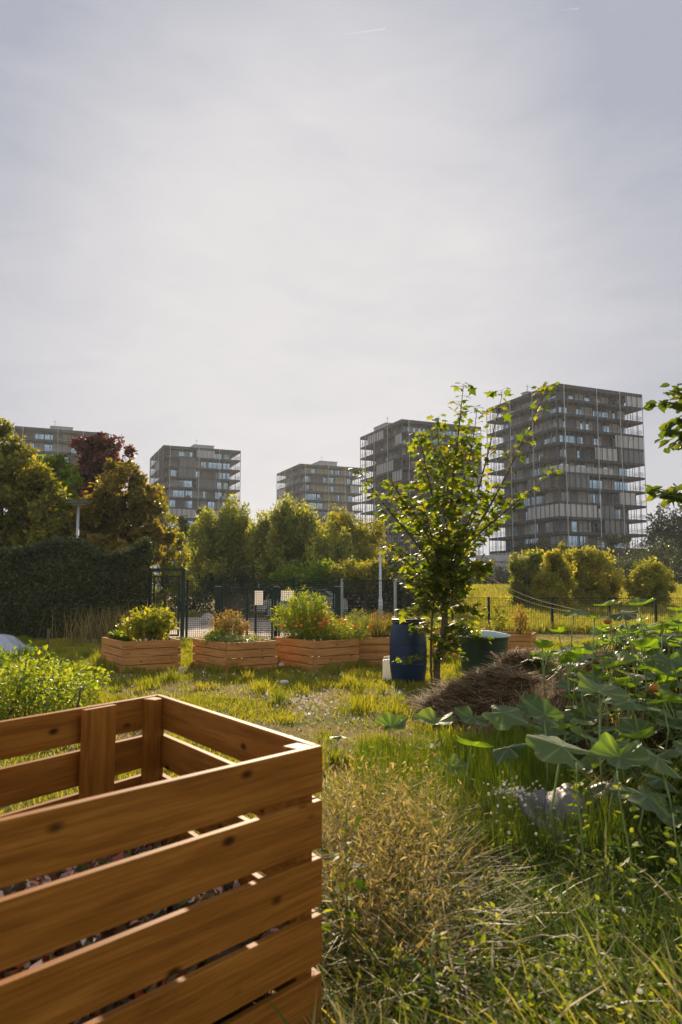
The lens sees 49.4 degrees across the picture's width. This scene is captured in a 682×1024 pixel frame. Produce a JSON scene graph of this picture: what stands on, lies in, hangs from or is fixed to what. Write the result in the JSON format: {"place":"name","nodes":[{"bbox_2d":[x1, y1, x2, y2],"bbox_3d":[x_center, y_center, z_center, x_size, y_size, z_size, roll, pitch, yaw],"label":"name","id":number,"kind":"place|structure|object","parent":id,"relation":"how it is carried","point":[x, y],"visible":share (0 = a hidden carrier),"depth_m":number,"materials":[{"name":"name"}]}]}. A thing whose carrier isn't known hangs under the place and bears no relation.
{"place":"outdoors","nodes":[
{"label":"outdoors","id":0,"kind":"place"},
{"bbox_2d":[37,602,181,644],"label":"tall dry grass","id":1,"kind":"structure","parent":0,"point":[100,634],"depth_m":19.50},
{"bbox_2d":[167,617,296,638],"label":"path","id":2,"kind":"structure","parent":0,"point":[263,624],"depth_m":26.77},
{"bbox_2d":[148,568,185,637],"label":"walk gate","id":3,"kind":"structure","parent":2,"relation":"on","point":[181,616],"depth_m":21.45,"materials":[{"name":"black metal"}]},
{"bbox_2d":[258,589,347,618],"bbox_3d":[-1.783,4.178,33.751,4.212,1.449,1.701,0,-6,0],"label":"parked car","id":4,"kind":"object","parent":2,"relation":"on","point":[266,605],"visible":0.21,"depth_m":32.93,"materials":[{"name":"black metal"}]},
{"bbox_2d":[0,593,681,1023],"bbox_3d":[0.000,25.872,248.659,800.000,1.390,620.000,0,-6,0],"label":"ground","id":5,"kind":"structure","parent":0,"point":[176,689],"depth_m":8.71,"materials":[{"name":"plant"}]},
{"bbox_2d":[0,634,41,652],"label":"tarpaulin","id":6,"kind":"object","parent":5,"relation":"on","point":[6,640],"visible":0.69,"depth_m":16.78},
{"bbox_2d":[0,640,81,704],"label":"berry bush","id":7,"kind":"object","parent":5,"relation":"on","point":[6,656],"visible":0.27,"depth_m":9.56,"materials":[{"name":"green plant"}]},
{"bbox_2d":[0,417,84,548],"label":"golden tree","id":8,"kind":"object","parent":5,"relation":"on","point":[25,518],"visible":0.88,"depth_m":26.62,"materials":[{"name":"green plant"}]},
{"bbox_2d":[0,644,111,720],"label":"berry bush","id":9,"kind":"object","parent":5,"relation":"on","point":[27,690],"visible":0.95,"depth_m":8.24,"materials":[{"name":"green plant"}]},
{"bbox_2d":[34,452,83,521],"bbox_3d":[-12.858,1.027,33.038,2.980,7.694,2.326,0,-6,0],"label":"green tree","id":10,"kind":"object","parent":5,"relation":"on","point":[71,477],"visible":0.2,"depth_m":33.13,"materials":[{"name":"green plant"}]},
{"bbox_2d":[14,421,108,513],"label":"apartment tower","id":11,"kind":"structure","parent":5,"relation":"on","point":[54,440],"depth_m":193.72,"materials":[{"name":"paint"}]},
{"bbox_2d":[10,653,113,700],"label":"berry bush","id":12,"kind":"object","parent":5,"relation":"on","point":[87,667],"visible":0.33,"depth_m":9.95,"materials":[{"name":"green plant"}]},
{"bbox_2d":[67,500,89,537],"bbox_3d":[-8.375,1.744,23.443,0.600,4.228,0.360,0,-6,0],"label":"street lamp","id":13,"kind":"object","parent":5,"relation":"on","point":[78,503],"visible":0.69,"depth_m":23.54,"materials":[{"name":"metal"}]},
{"bbox_2d":[0,534,156,638],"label":"ivy hedge","id":14,"kind":"object","parent":5,"relation":"on","point":[67,575],"visible":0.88,"depth_m":21.20,"materials":[{"name":"green plant"}]},
{"bbox_2d":[68,431,138,497],"bbox_3d":[-11.762,0.595,36.147,3.258,9.174,3.422,-3,-7,29],"label":"purple maple","id":15,"kind":"object","parent":5,"relation":"on","point":[98,449],"visible":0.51,"depth_m":35.95,"materials":[{"name":"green plant"}]},
{"bbox_2d":[59,457,176,567],"bbox_3d":[-8.516,1.128,28.097,3.805,6.502,3.223,-4,-7,33],"label":"amber tree","id":16,"kind":"object","parent":5,"relation":"on","point":[111,513],"visible":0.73,"depth_m":27.62,"materials":[{"name":"green plant"}]},
{"bbox_2d":[101,636,180,672],"bbox_3d":[-3.777,2.651,13.913,1.068,0.556,1.486,4,-7,-32],"label":"raised bed","id":17,"kind":"object","parent":5,"relation":"on","point":[161,653],"visible":0.75,"depth_m":13.34,"materials":[{"name":"brown wood"}]},
{"bbox_2d":[106,630,133,640],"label":"cabbage plant","id":18,"kind":"object","parent":17,"relation":"on","point":[112,635],"visible":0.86,"depth_m":13.93,"materials":[{"name":"green plant"}]},
{"bbox_2d":[115,601,181,640],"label":"tomato plant","id":19,"kind":"object","parent":17,"relation":"on","point":[161,619],"visible":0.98,"depth_m":13.79,"materials":[{"name":"green plant"}]},
{"bbox_2d":[0,694,321,1023],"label":"compost bin","id":20,"kind":"object","parent":5,"relation":"on","point":[272,780],"visible":0.94,"depth_m":2.02,"materials":[{"name":"brown wood"}]},
{"bbox_2d":[0,838,286,1023],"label":"compost","id":21,"kind":"object","parent":20,"relation":"in","point":[52,955],"visible":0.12,"depth_m":2.26,"materials":[{"name":"soil"}]},
{"bbox_2d":[149,484,197,611],"bbox_3d":[-7.860,1.808,34.012,2.666,6.330,2.042,0,-6,0],"label":"lime tree","id":22,"kind":"object","parent":5,"relation":"on","point":[170,553],"visible":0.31,"depth_m":33.77,"materials":[{"name":"green plant"}]},
{"bbox_2d":[173,509,202,599],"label":"dark shrub","id":23,"kind":"object","parent":5,"relation":"on","point":[182,522],"visible":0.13,"depth_m":59.87,"materials":[{"name":"green plant"}]},
{"bbox_2d":[149,439,240,589],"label":"apartment tower","id":24,"kind":"structure","parent":5,"relation":"on","point":[193,478],"depth_m":219.19,"materials":[{"name":"paint"}]},
{"bbox_2d":[170,489,183,496],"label":"window","id":25,"kind":"structure","parent":24,"relation":"in","point":[173,492],"depth_m":217.20,"materials":[{"name":"grey glass"}]},
{"bbox_2d":[178,479,191,486],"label":"window","id":26,"kind":"structure","parent":24,"relation":"in","point":[187,482],"depth_m":218.58,"materials":[{"name":"grey glass"}]},
{"bbox_2d":[208,461,220,468],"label":"window","id":27,"kind":"structure","parent":24,"relation":"in","point":[211,464],"depth_m":222.46,"materials":[{"name":"grey glass"}]},
{"bbox_2d":[200,613,213,624],"bbox_3d":[-5.134,4.201,28.561,0.556,0.645,0.397,-3,-7,28],"label":"boulder","id":28,"kind":"object","parent":5,"relation":"on","point":[208,615],"visible":0.38,"depth_m":28.44,"materials":[{"name":"grey stone"}]},
{"bbox_2d":[180,488,269,605],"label":"willow shrub","id":29,"kind":"object","parent":5,"relation":"on","point":[219,543],"visible":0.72,"depth_m":41.28,"materials":[{"name":"green plant"}]},
{"bbox_2d":[192,637,277,673],"bbox_3d":[-1.959,2.613,13.572,1.016,0.548,1.440,4,-7,-35],"label":"raised bed","id":30,"kind":"object","parent":5,"relation":"on","point":[262,653],"visible":0.76,"depth_m":13.09,"materials":[{"name":"brown wood"}]},
{"bbox_2d":[199,628,228,644],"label":"strawberry plant","id":31,"kind":"object","parent":30,"relation":"on","point":[212,635],"visible":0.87,"depth_m":13.38,"materials":[{"name":"green plant"}]},
{"bbox_2d":[207,607,252,638],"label":"seeding herb","id":32,"kind":"object","parent":30,"relation":"on","point":[223,623],"visible":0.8,"depth_m":13.85,"materials":[{"name":"brown plant"}]},
{"bbox_2d":[215,631,263,642],"bbox_3d":[-1.867,2.323,13.390,0.986,0.349,0.942,0,-6,0],"label":"nasturtium","id":33,"kind":"object","parent":30,"relation":"on","point":[232,637],"visible":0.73,"depth_m":13.29,"materials":[{"name":"green plant"}]},
{"bbox_2d":[185,580,292,637],"bbox_3d":[-2.974,2.854,21.753,3.094,1.720,0.359,1,-6,-8],"label":"fence","id":34,"kind":"object","parent":5,"relation":"on","point":[207,602],"visible":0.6,"depth_m":21.71,"materials":[{"name":"black metal"}]},
{"bbox_2d":[214,586,340,639],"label":"wide gate","id":35,"kind":"structure","parent":5,"relation":"on","point":[220,590],"depth_m":19.63,"materials":[{"name":"black metal"}]},
{"bbox_2d":[254,591,262,604],"bbox_3d":[-2.189,2.287,19.740,0.232,0.373,0.006,0,-6,0],"label":"notice board","id":36,"kind":"object","parent":35,"relation":"attached to","point":[258,597],"visible":1,"depth_m":19.74,"materials":[{"name":"plastic"}]},
{"bbox_2d":[13,658,556,759],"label":"wood chips","id":37,"kind":"object","parent":5,"relation":"on","point":[301,702],"visible":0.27,"depth_m":9.61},
{"bbox_2d":[240,484,360,596],"bbox_3d":[-2.182,1.976,39.938,6.512,7.167,4.731,0,-6,0],"label":"willow shrub","id":38,"kind":"object","parent":5,"relation":"on","point":[294,534],"visible":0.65,"depth_m":39.38,"materials":[{"name":"green plant"}]},
{"bbox_2d":[167,558,440,616],"bbox_3d":[-1.631,3.854,37.904,14.843,3.203,4.110,0,-6,0],"label":"thicket","id":39,"kind":"object","parent":5,"relation":"on","point":[240,577],"visible":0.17,"depth_m":37.48,"materials":[{"name":"green plant"}]},
{"bbox_2d":[268,555,343,595],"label":"shrub","id":40,"kind":"object","parent":5,"relation":"on","point":[320,569],"visible":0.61,"depth_m":33.50,"materials":[{"name":"green plant"}]},
{"bbox_2d":[274,636,358,671],"bbox_3d":[-0.475,2.660,13.995,0.993,0.556,1.437,4,-7,-35],"label":"raised bed","id":41,"kind":"object","parent":5,"relation":"on","point":[295,652],"visible":0.72,"depth_m":13.50,"materials":[{"name":"brown wood"}]},
{"bbox_2d":[269,585,335,640],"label":"mugwort","id":42,"kind":"object","parent":41,"relation":"on","point":[298,613],"visible":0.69,"depth_m":14.11,"materials":[{"name":"green plant"}]},
{"bbox_2d":[279,611,372,643],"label":"tagetes","id":43,"kind":"object","parent":41,"relation":"on","point":[322,628],"visible":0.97,"depth_m":13.72,"materials":[{"name":"green plant"}]},
{"bbox_2d":[293,577,339,621],"bbox_3d":[-0.735,2.840,22.016,1.404,1.800,0.080,0,-6,0],"label":"fence","id":44,"kind":"object","parent":5,"relation":"on","point":[312,583],"visible":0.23,"depth_m":22.06,"materials":[{"name":"black metal"}]},
{"bbox_2d":[276,457,361,558],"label":"apartment tower","id":45,"kind":"structure","parent":5,"relation":"on","point":[322,485],"depth_m":252.72,"materials":[{"name":"paint"}]},
{"bbox_2d":[0,634,647,832],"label":"lawn grass","id":46,"kind":"structure","parent":5,"relation":"on","point":[366,702],"depth_m":10.79,"materials":[{"name":"plant"}]},
{"bbox_2d":[243,581,433,621],"bbox_3d":[-0.087,3.742,30.770,7.919,1.760,0.080,0,-6,0],"label":"fence","id":47,"kind":"object","parent":5,"relation":"on","point":[364,597],"visible":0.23,"depth_m":30.77,"materials":[{"name":"black metal"}]},
{"bbox_2d":[316,791,367,975],"bbox_3d":[-0.018,1.421,2.755,0.234,0.718,0.245,0,-6,0],"label":"weed plant","id":48,"kind":"object","parent":5,"relation":"on","point":[360,885],"visible":0.78,"depth_m":2.77,"materials":[{"name":"green plant"}]},
{"bbox_2d":[316,502,394,601],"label":"willow shrub","id":49,"kind":"object","parent":5,"relation":"on","point":[367,539],"visible":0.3,"depth_m":43.54,"materials":[{"name":"green plant"}]},
{"bbox_2d":[330,555,393,612],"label":"shrub","id":50,"kind":"object","parent":5,"relation":"on","point":[369,569],"visible":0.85,"depth_m":32.52,"materials":[{"name":"green plant"}]},
{"bbox_2d":[346,634,389,665],"bbox_3d":[0.629,2.712,14.550,1.261,0.548,1.037,1,-6,-10],"label":"raised bed","id":51,"kind":"object","parent":5,"relation":"on","point":[372,650],"visible":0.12,"depth_m":14.04,"materials":[{"name":"brown wood"}]},
{"bbox_2d":[343,608,376,637],"bbox_3d":[0.353,2.191,14.616,0.738,0.616,0.878,2,-6,-18],"label":"goldenrod","id":52,"kind":"object","parent":51,"relation":"on","point":[354,618],"visible":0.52,"depth_m":14.56,"materials":[{"name":"green plant"}]},
{"bbox_2d":[363,609,391,637],"bbox_3d":[0.767,2.205,14.724,0.849,0.609,0.846,0,-6,0],"label":"goldenrod","id":53,"kind":"object","parent":51,"relation":"on","point":[378,628],"visible":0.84,"depth_m":14.65,"materials":[{"name":"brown plant"}]},
{"bbox_2d":[341,579,396,632],"bbox_3d":[0.776,2.776,21.076,1.663,1.740,0.092,-2,-6,18],"label":"fence","id":54,"kind":"object","parent":5,"relation":"on","point":[374,595],"visible":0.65,"depth_m":21.03,"materials":[{"name":"metal"}]},
{"bbox_2d":[378,547,382,621],"bbox_3d":[1.426,2.740,26.861,0.170,2.930,0.170,0,-6,0],"label":"metal post","id":55,"kind":"object","parent":5,"relation":"on","point":[381,599],"visible":0.71,"depth_m":26.83,"materials":[{"name":"metal"}]},
{"bbox_2d":[383,656,391,679],"bbox_3d":[0.758,2.510,11.947,0.170,0.379,0.140,0,-6,0],"label":"canister","id":56,"kind":"object","parent":5,"relation":"on","point":[386,670],"visible":0.58,"depth_m":11.88,"materials":[{"name":"plastic"}]},
{"bbox_2d":[389,618,426,682],"bbox_3d":[1.057,2.183,11.685,0.596,0.998,0.596,0,-6,0],"label":"blue barrel","id":57,"kind":"object","parent":5,"relation":"on","point":[403,643],"visible":0.77,"depth_m":11.45,"materials":[{"name":"plastic"}]},
{"bbox_2d":[369,546,472,615],"bbox_3d":[3.574,2.919,32.847,4.685,3.827,2.218,0,-6,0],"label":"yew tree","id":58,"kind":"object","parent":5,"relation":"on","point":[401,591],"visible":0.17,"depth_m":32.52,"materials":[{"name":"green plant"}]},
{"bbox_2d":[360,417,482,584],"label":"apartment tower","id":59,"kind":"structure","parent":5,"relation":"on","point":[388,448],"depth_m":187.19,"materials":[{"name":"paint"}]},
{"bbox_2d":[397,930,467,1021],"bbox_3d":[0.262,1.546,2.374,0.290,0.383,0.213,0,-6,0],"label":"weed plant","id":60,"kind":"object","parent":5,"relation":"on","point":[453,978],"visible":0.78,"depth_m":2.36,"materials":[{"name":"green plant"}]},
{"bbox_2d":[252,707,617,1023],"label":"dry weeds","id":61,"kind":"object","parent":5,"relation":"on","point":[389,873],"visible":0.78,"depth_m":3.13,"materials":[{"name":"plant"}]},
{"bbox_2d":[347,381,563,691],"bbox_3d":[1.759,0.322,11.207,2.943,4.710,2.189,5,-8,-41],"label":"young maple","id":62,"kind":"object","parent":5,"relation":"on","point":[443,567],"visible":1,"depth_m":10.78,"materials":[{"name":"green plant"}]},
{"bbox_2d":[457,628,510,673],"bbox_3d":[2.388,2.356,12.415,0.904,0.800,0.904,0,-6,0],"label":"water butt","id":63,"kind":"object","parent":5,"relation":"on","point":[477,652],"visible":0.55,"depth_m":12.09,"materials":[{"name":"green plastic"}]},
{"bbox_2d":[432,631,535,657],"bbox_3d":[3.022,2.826,15.657,2.062,0.555,1.036,-2,-6,20],"label":"raised bed","id":64,"kind":"object","parent":5,"relation":"on","point":[516,640],"visible":0.32,"depth_m":14.98,"materials":[{"name":"brown wood"}]},
{"bbox_2d":[489,596,507,631],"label":"bean plant","id":65,"kind":"object","parent":64,"relation":"on","point":[501,623],"visible":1,"depth_m":15.64,"materials":[{"name":"green plant"}]},
{"bbox_2d":[509,603,531,634],"bbox_3d":[3.768,2.244,15.536,0.502,0.691,0.440,0,-6,0],"label":"amaranth","id":66,"kind":"object","parent":64,"relation":"on","point":[522,619],"visible":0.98,"depth_m":15.48,"materials":[{"name":"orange plant"}]},
{"bbox_2d":[328,597,657,754],"bbox_3d":[1.412,1.487,6.742,2.849,1.418,1.755,-3,-6,24],"label":"pumpkin plant","id":67,"kind":"object","parent":5,"relation":"on","point":[587,711],"visible":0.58,"depth_m":6.37,"materials":[{"name":"green plant"}]},
{"bbox_2d":[475,555,527,580],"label":"retaining wall","id":68,"kind":"structure","parent":5,"relation":"on","point":[499,559],"depth_m":97.70,"materials":[{"name":"concrete"}]},
{"bbox_2d":[334,735,681,1023],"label":"weed foliage","id":69,"kind":"object","parent":5,"relation":"on","point":[528,1018],"visible":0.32,"depth_m":2.62,"materials":[{"name":"green plant"}]},
{"bbox_2d":[504,546,545,605],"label":"olive shrub","id":70,"kind":"object","parent":5,"relation":"on","point":[522,570],"visible":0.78,"depth_m":37.58,"materials":[{"name":"green plant"}]},
{"bbox_2d":[457,552,626,584],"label":"dark shrub","id":71,"kind":"object","parent":5,"relation":"on","point":[504,575],"visible":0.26,"depth_m":83.03,"materials":[{"name":"green plant"}]},
{"bbox_2d":[416,596,681,632],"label":"wire fence","id":72,"kind":"object","parent":5,"relation":"on","point":[656,618],"visible":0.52,"depth_m":24.47,"materials":[{"name":"grey metal"}]},
{"bbox_2d":[529,541,578,609],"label":"olive shrub","id":73,"kind":"object","parent":5,"relation":"on","point":[555,581],"visible":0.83,"depth_m":35.59,"materials":[{"name":"green plant"}]},
{"bbox_2d":[447,642,681,875],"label":"mound","id":74,"kind":"object","parent":5,"relation":"on","point":[659,741],"visible":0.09,"depth_m":7.16,"materials":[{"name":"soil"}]},
{"bbox_2d":[399,647,558,728],"bbox_3d":[1.999,2.056,8.889,2.660,0.825,2.800,0,-6,0],"label":"brushwood pile","id":75,"kind":"object","parent":74,"relation":"on","point":[508,671],"visible":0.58,"depth_m":8.50,"materials":[{"name":"wood"},{"name":"bark"}]},
{"bbox_2d":[411,672,629,809],"bbox_3d":[1.192,1.562,5.217,1.268,0.992,1.944,0,-6,0],"label":"pumpkin plant","id":76,"kind":"object","parent":74,"relation":"on","point":[502,717],"visible":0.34,"depth_m":4.81,"materials":[{"name":"green plant"}]},
{"bbox_2d":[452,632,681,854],"bbox_3d":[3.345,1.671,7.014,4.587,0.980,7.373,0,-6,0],"label":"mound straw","id":77,"kind":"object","parent":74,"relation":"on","point":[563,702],"visible":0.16,"depth_m":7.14,"materials":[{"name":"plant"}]},
{"bbox_2d":[521,624,630,683],"bbox_3d":[2.676,1.732,8.949,1.060,0.806,2.149,0,-6,0],"label":"pumpkin plant","id":78,"kind":"object","parent":74,"relation":"on","point":[579,649],"visible":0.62,"depth_m":8.37,"materials":[{"name":"green plant"}]},
{"bbox_2d":[525,732,681,859],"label":"pumpkin plant","id":79,"kind":"object","parent":74,"relation":"on","point":[553,749],"visible":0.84,"depth_m":3.87,"materials":[{"name":"green plant"}]},
{"bbox_2d":[549,610,681,686],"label":"pumpkin plant","id":80,"kind":"object","parent":74,"relation":"on","point":[676,640],"visible":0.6,"depth_m":7.43,"materials":[{"name":"green plant"}]},
{"bbox_2d":[570,651,681,785],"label":"pumpkin plant","id":81,"kind":"object","parent":74,"relation":"on","point":[626,732],"visible":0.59,"depth_m":5.20,"materials":[{"name":"green plant"}]},
{"bbox_2d":[597,607,681,649],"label":"pumpkin plant","id":82,"kind":"object","parent":74,"relation":"on","point":[677,628],"visible":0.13,"depth_m":8.39,"materials":[{"name":"green plant"}]},
{"bbox_2d":[607,622,681,740],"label":"pumpkin plant","id":83,"kind":"object","parent":74,"relation":"on","point":[663,685],"visible":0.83,"depth_m":5.81,"materials":[{"name":"green plant"}]},
{"bbox_2d":[642,383,681,508],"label":"plum tree","id":84,"kind":"object","parent":74,"relation":"on","point":[670,494],"visible":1,"depth_m":6.99,"materials":[{"name":"green plant"}]},
{"bbox_2d":[486,383,647,571],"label":"apartment tower","id":85,"kind":"structure","parent":5,"relation":"on","point":[582,439],"depth_m":154.11,"materials":[{"name":"paint"}]},
{"bbox_2d":[532,494,543,504],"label":"window","id":86,"kind":"structure","parent":85,"relation":"in","point":[540,496],"depth_m":156.48,"materials":[{"name":"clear glass"}]},
{"bbox_2d":[544,433,558,444],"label":"window","id":87,"kind":"structure","parent":85,"relation":"in","point":[551,436],"depth_m":153.68,"materials":[{"name":"grey glass"}]},
{"bbox_2d":[547,535,561,546],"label":"window","id":88,"kind":"structure","parent":85,"relation":"in","point":[553,538],"depth_m":151.33,"materials":[{"name":"grey glass"}]},
{"bbox_2d":[559,432,573,442],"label":"window","id":89,"kind":"structure","parent":85,"relation":"in","point":[561,435],"depth_m":152.20,"materials":[{"name":"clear glass"}]},
{"bbox_2d":[562,535,578,546],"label":"window","id":90,"kind":"structure","parent":85,"relation":"in","point":[571,537],"depth_m":150.27,"materials":[{"name":"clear glass"}]},
{"bbox_2d":[576,420,591,429],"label":"window","id":91,"kind":"structure","parent":85,"relation":"in","point":[586,423],"depth_m":154.32,"materials":[{"name":"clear glass"}]},
{"bbox_2d":[587,521,603,532],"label":"window","id":92,"kind":"structure","parent":85,"relation":"in","point":[592,524],"depth_m":152.99,"materials":[{"name":"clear glass"}]},
{"bbox_2d":[590,478,601,488],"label":"window","id":93,"kind":"structure","parent":85,"relation":"in","point":[594,480],"depth_m":154.17,"materials":[{"name":"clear glass"}]},
{"bbox_2d":[592,408,607,417],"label":"window","id":94,"kind":"structure","parent":85,"relation":"in","point":[593,409],"depth_m":156.41,"materials":[{"name":"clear glass"}]},
{"bbox_2d":[557,759,597,884],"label":"weed plant","id":95,"kind":"object","parent":5,"relation":"on","point":[581,838],"visible":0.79,"depth_m":3.48,"materials":[{"name":"green plant"}]},
{"bbox_2d":[559,543,625,604],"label":"olive shrub","id":96,"kind":"object","parent":5,"relation":"on","point":[592,565],"visible":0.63,"depth_m":38.18,"materials":[{"name":"green plant"}]},
{"bbox_2d":[604,770,658,918],"bbox_3d":[1.212,1.467,3.164,0.240,0.695,0.226,3,-7,-28],"label":"weed plant","id":97,"kind":"object","parent":5,"relation":"on","point":[613,844],"visible":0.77,"depth_m":3.17,"materials":[{"name":"green plant"}]},
{"bbox_2d":[604,535,681,584],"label":"dark tree","id":98,"kind":"object","parent":5,"relation":"on","point":[675,559],"visible":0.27,"depth_m":77.32,"materials":[{"name":"green plant"}]},
{"bbox_2d":[621,555,678,607],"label":"round shrub","id":99,"kind":"object","parent":5,"relation":"on","point":[650,579],"visible":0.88,"depth_m":36.42,"materials":[{"name":"green plant"}]},
{"bbox_2d":[635,503,681,566],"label":"dark tree","id":100,"kind":"object","parent":5,"relation":"on","point":[672,530],"visible":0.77,"depth_m":91.72,"materials":[{"name":"green plant"}]},
{"bbox_2d":[663,814,681,941],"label":"weed plant","id":101,"kind":"object","parent":5,"relation":"on","point":[672,861],"visible":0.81,"depth_m":2.88,"materials":[{"name":"green plant"}]},
{"bbox_2d":[0,0,681,587],"label":"sky","id":102,"kind":"structure","parent":0,"point":[273,232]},
{"bbox_2d":[156,583,681,633],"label":"meadow grass","id":103,"kind":"structure","parent":0,"point":[485,591],"depth_m":31.81,"materials":[{"name":"plant"}]},
{"bbox_2d":[219,717,681,1023],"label":"long grass","id":104,"kind":"structure","parent":0,"point":[529,768],"depth_m":3.09,"materials":[{"name":"plant"}]},
{"bbox_2d":[433,771,652,1012],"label":"white wildflowers","id":105,"kind":"object","parent":104,"relation":"on","point":[639,990],"visible":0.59,"depth_m":2.86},
{"bbox_2d":[519,781,642,862],"bbox_3d":[1.353,1.714,4.075,0.687,0.309,0.782,0,-6,0],"label":"plastic sheet","id":106,"kind":"object","parent":104,"relation":"on","point":[562,796],"visible":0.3,"depth_m":4.21,"materials":[{"name":"plastic"}]},
{"bbox_2d":[485,549,681,584],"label":"hill","id":107,"kind":"structure","parent":0,"point":[619,552],"depth_m":99.74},
{"bbox_2d":[512,531,631,555],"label":"dark shrub","id":108,"kind":"object","parent":107,"relation":"on","point":[618,539],"visible":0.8,"depth_m":99.80,"materials":[{"name":"green plant"}]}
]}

